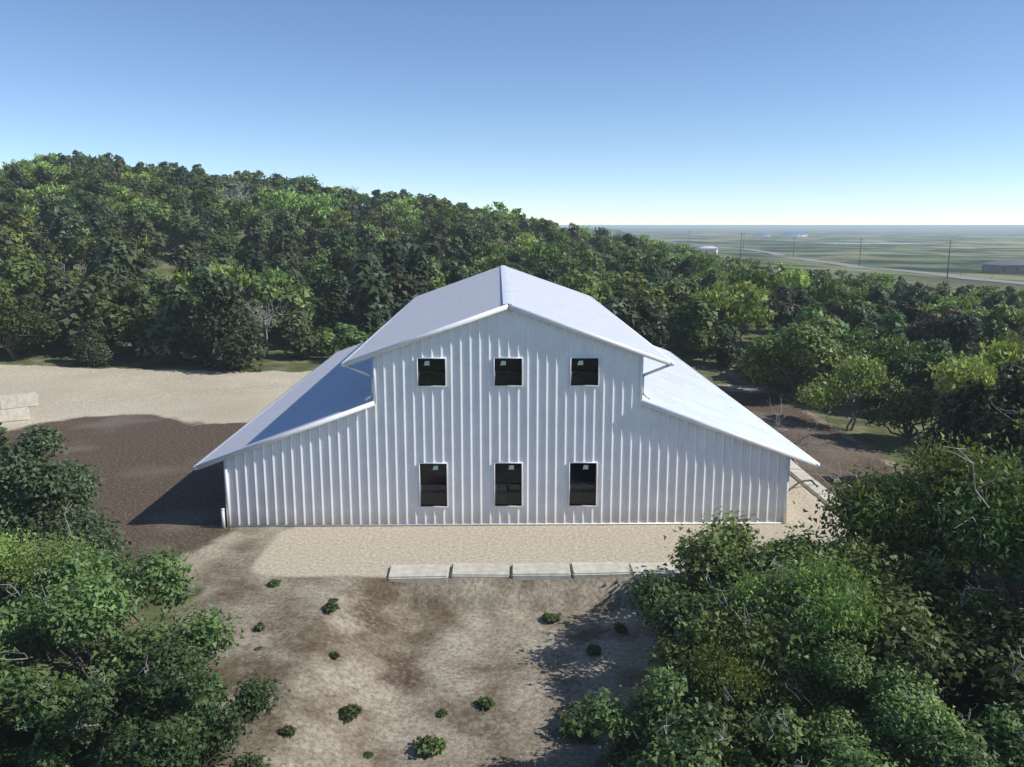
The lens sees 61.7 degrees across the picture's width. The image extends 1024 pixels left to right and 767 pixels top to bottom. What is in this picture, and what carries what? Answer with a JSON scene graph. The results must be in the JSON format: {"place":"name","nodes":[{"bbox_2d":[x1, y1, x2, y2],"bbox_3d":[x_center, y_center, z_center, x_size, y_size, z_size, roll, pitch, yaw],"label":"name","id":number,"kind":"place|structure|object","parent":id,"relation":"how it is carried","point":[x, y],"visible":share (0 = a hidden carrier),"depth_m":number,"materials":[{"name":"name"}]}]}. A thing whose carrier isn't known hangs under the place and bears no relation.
{"place":"outdoors","nodes":[
{"label":"outdoors","id":0,"kind":"place"},
{"bbox_2d":[193,265,819,526],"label":"barn","id":1,"kind":"structure","parent":0,"point":[503,395],"depth_m":27.93,"materials":[{"name":"white metal"}]},
{"bbox_2d":[0,179,1023,766],"bbox_3d":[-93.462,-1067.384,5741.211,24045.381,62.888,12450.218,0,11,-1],"label":"ground","id":2,"kind":"structure","parent":0,"point":[150,431],"depth_m":25.71,"materials":[{"name":"brown soil"}]},
{"bbox_2d":[0,407,29,421],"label":"stone block","id":3,"kind":"structure","parent":2,"relation":"on","point":[14,414],"depth_m":43.02,"materials":[{"name":"stone"}]},
{"bbox_2d":[0,392,38,409],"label":"stone block","id":4,"kind":"structure","parent":2,"relation":"on","point":[20,400],"depth_m":43.13,"materials":[{"name":"stone"}]},
{"bbox_2d":[48,580,149,673],"bbox_3d":[-9.142,5.824,19.442,3.869,1.665,3.340,-36,26,23],"label":"brush pile","id":5,"kind":"object","parent":2,"relation":"on","point":[106,642],"visible":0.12,"depth_m":19.43,"materials":[{"name":"brown wood"}]},
{"bbox_2d":[221,508,224,528],"bbox_3d":[-9.424,4.425,27.973,0.124,0.710,0.124,0,11,-1],"label":"pvc pipe stub","id":6,"kind":"object","parent":2,"relation":"on","point":[223,517],"visible":1,"depth_m":27.93,"materials":[{"name":"white plastic"}]},
{"bbox_2d":[387,564,449,582],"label":"stone block","id":7,"kind":"structure","parent":2,"relation":"on","point":[436,573],"depth_m":24.19,"materials":[{"name":"stone"}]},
{"bbox_2d":[451,563,509,578],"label":"stone block","id":8,"kind":"structure","parent":2,"relation":"on","point":[472,570],"depth_m":24.34,"materials":[{"name":"stone"}]},
{"bbox_2d":[0,422,1023,766],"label":"vegetation","id":9,"kind":"object","parent":2,"relation":"on","point":[784,650],"visible":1,"depth_m":17.24,"materials":[{"name":"green plant"}]},
{"bbox_2d":[0,150,1023,382],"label":"hill woods","id":10,"kind":"object","parent":2,"relation":"on","point":[390,271],"visible":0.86,"depth_m":81.31,"materials":[{"name":"green plant"}]},
{"bbox_2d":[0,270,1023,479],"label":"trees","id":11,"kind":"object","parent":2,"relation":"on","point":[953,379],"visible":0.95,"depth_m":51.27,"materials":[{"name":"green plant"}]},
{"bbox_2d":[511,563,570,579],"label":"stone block","id":12,"kind":"structure","parent":2,"relation":"on","point":[540,571],"depth_m":24.23,"materials":[{"name":"stone"}]},
{"bbox_2d":[570,562,630,578],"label":"stone block","id":13,"kind":"structure","parent":2,"relation":"on","point":[580,570],"depth_m":24.34,"materials":[{"name":"stone"}]},
{"bbox_2d":[559,226,675,245],"bbox_3d":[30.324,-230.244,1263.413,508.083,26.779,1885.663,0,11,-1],"label":"trees","id":14,"kind":"object","parent":2,"relation":"on","point":[591,229],"depth_m":1233.09,"materials":[{"name":"green plant"}]},
{"bbox_2d":[629,562,684,576],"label":"stone block","id":15,"kind":"structure","parent":2,"relation":"on","point":[640,569],"depth_m":24.55,"materials":[{"name":"stone"}]},
{"bbox_2d":[699,246,717,253],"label":"white shed","id":16,"kind":"structure","parent":2,"relation":"on","point":[710,249],"depth_m":431.54,"materials":[{"name":"white metal"}]},
{"bbox_2d":[754,232,770,236],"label":"distant building","id":17,"kind":"structure","parent":2,"relation":"on","point":[762,234],"depth_m":1131.25,"materials":[{"name":"white"}]},
{"bbox_2d":[526,216,1023,359],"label":"woods","id":18,"kind":"object","parent":2,"relation":"on","point":[841,297],"visible":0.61,"depth_m":78.43,"materials":[{"name":"green plant"}]},
{"bbox_2d":[781,232,807,236],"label":"distant building","id":19,"kind":"structure","parent":2,"relation":"on","point":[794,234],"depth_m":1110.14,"materials":[{"name":"white"}]},
{"bbox_2d":[790,459,800,468],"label":"stone block","id":20,"kind":"structure","parent":2,"relation":"on","point":[793,465],"depth_m":34.93,"materials":[{"name":"stone"}]},
{"bbox_2d":[762,395,836,448],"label":"brush pile","id":21,"kind":"object","parent":2,"relation":"on","point":[788,436],"visible":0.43,"depth_m":43.18,"materials":[{"name":"brown wood"}]},
{"bbox_2d":[788,480,814,491],"bbox_3d":[11.012,4.087,32.135,2.049,0.855,0.436,-4,11,-19],"label":"pipe","id":22,"kind":"object","parent":2,"relation":"on","point":[796,484],"visible":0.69,"depth_m":32.06,"materials":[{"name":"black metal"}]},
{"bbox_2d":[789,469,815,481],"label":"stone block","id":23,"kind":"structure","parent":2,"relation":"on","point":[798,475],"depth_m":33.71,"materials":[{"name":"stone"}]},
{"bbox_2d":[790,435,822,465],"bbox_3d":[12.354,3.458,38.862,3.869,1.665,3.340,-29,-21,18],"label":"brush pile","id":24,"kind":"object","parent":2,"relation":"on","point":[795,461],"visible":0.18,"depth_m":38.64,"materials":[{"name":"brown wood"}]},
{"bbox_2d":[807,463,915,495],"bbox_3d":[14.206,4.967,33.798,5.159,4.454,2.220,0,-31,6],"label":"brush pile","id":25,"kind":"object","parent":2,"relation":"on","point":[839,476],"visible":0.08,"depth_m":34.63,"materials":[{"name":"brown wood"}]},
{"bbox_2d":[946,240,954,278],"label":"utility pole","id":26,"kind":"object","parent":2,"relation":"on","point":[950,242],"visible":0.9,"depth_m":232.47,"materials":[{"name":"grey wood"}]},
{"bbox_2d":[931,564,976,586],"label":"stone block","id":27,"kind":"structure","parent":2,"relation":"on","point":[971,576],"depth_m":24.48,"materials":[{"name":"stone"}]},
{"bbox_2d":[981,260,1023,273],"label":"ranch house","id":28,"kind":"structure","parent":2,"relation":"on","point":[1006,267],"depth_m":284.86,"materials":[{"name":"grey"}]},
{"bbox_2d":[0,0,1023,224],"label":"sky","id":29,"kind":"structure","parent":0,"point":[563,112],"materials":[{"name":"blue"}]},
{"bbox_2d":[666,241,1023,284],"bbox_3d":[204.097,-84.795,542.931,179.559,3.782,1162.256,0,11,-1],"label":"country road","id":30,"kind":"structure","parent":0,"point":[912,271],"depth_m":275.28,"materials":[{"name":"grey asphalt"}]},
{"bbox_2d":[834,243,920,243],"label":"pond","id":31,"kind":"structure","parent":0,"point":[877,243],"depth_m":720.57,"materials":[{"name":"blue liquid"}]},
{"bbox_3d":[11.553,5.105,30.637,0.634,0.627,1.752,0,11,-1],"label":"stone block","id":32,"kind":"object","parent":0,"visible":0},
{"bbox_2d":[818,494,841,510],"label":"stone block","id":33,"kind":"structure","parent":32,"relation":"on","point":[823,498],"depth_m":30.89,"materials":[{"name":"stone"}]},
{"bbox_3d":[11.523,4.791,32.295,0.619,0.626,1.634,0,11,-1],"label":"stone block","id":34,"kind":"object","parent":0,"visible":0},
{"bbox_2d":[801,481,830,496],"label":"stone block","id":35,"kind":"structure","parent":34,"relation":"on","point":[811,487],"depth_m":32.05,"materials":[{"name":"stone"}]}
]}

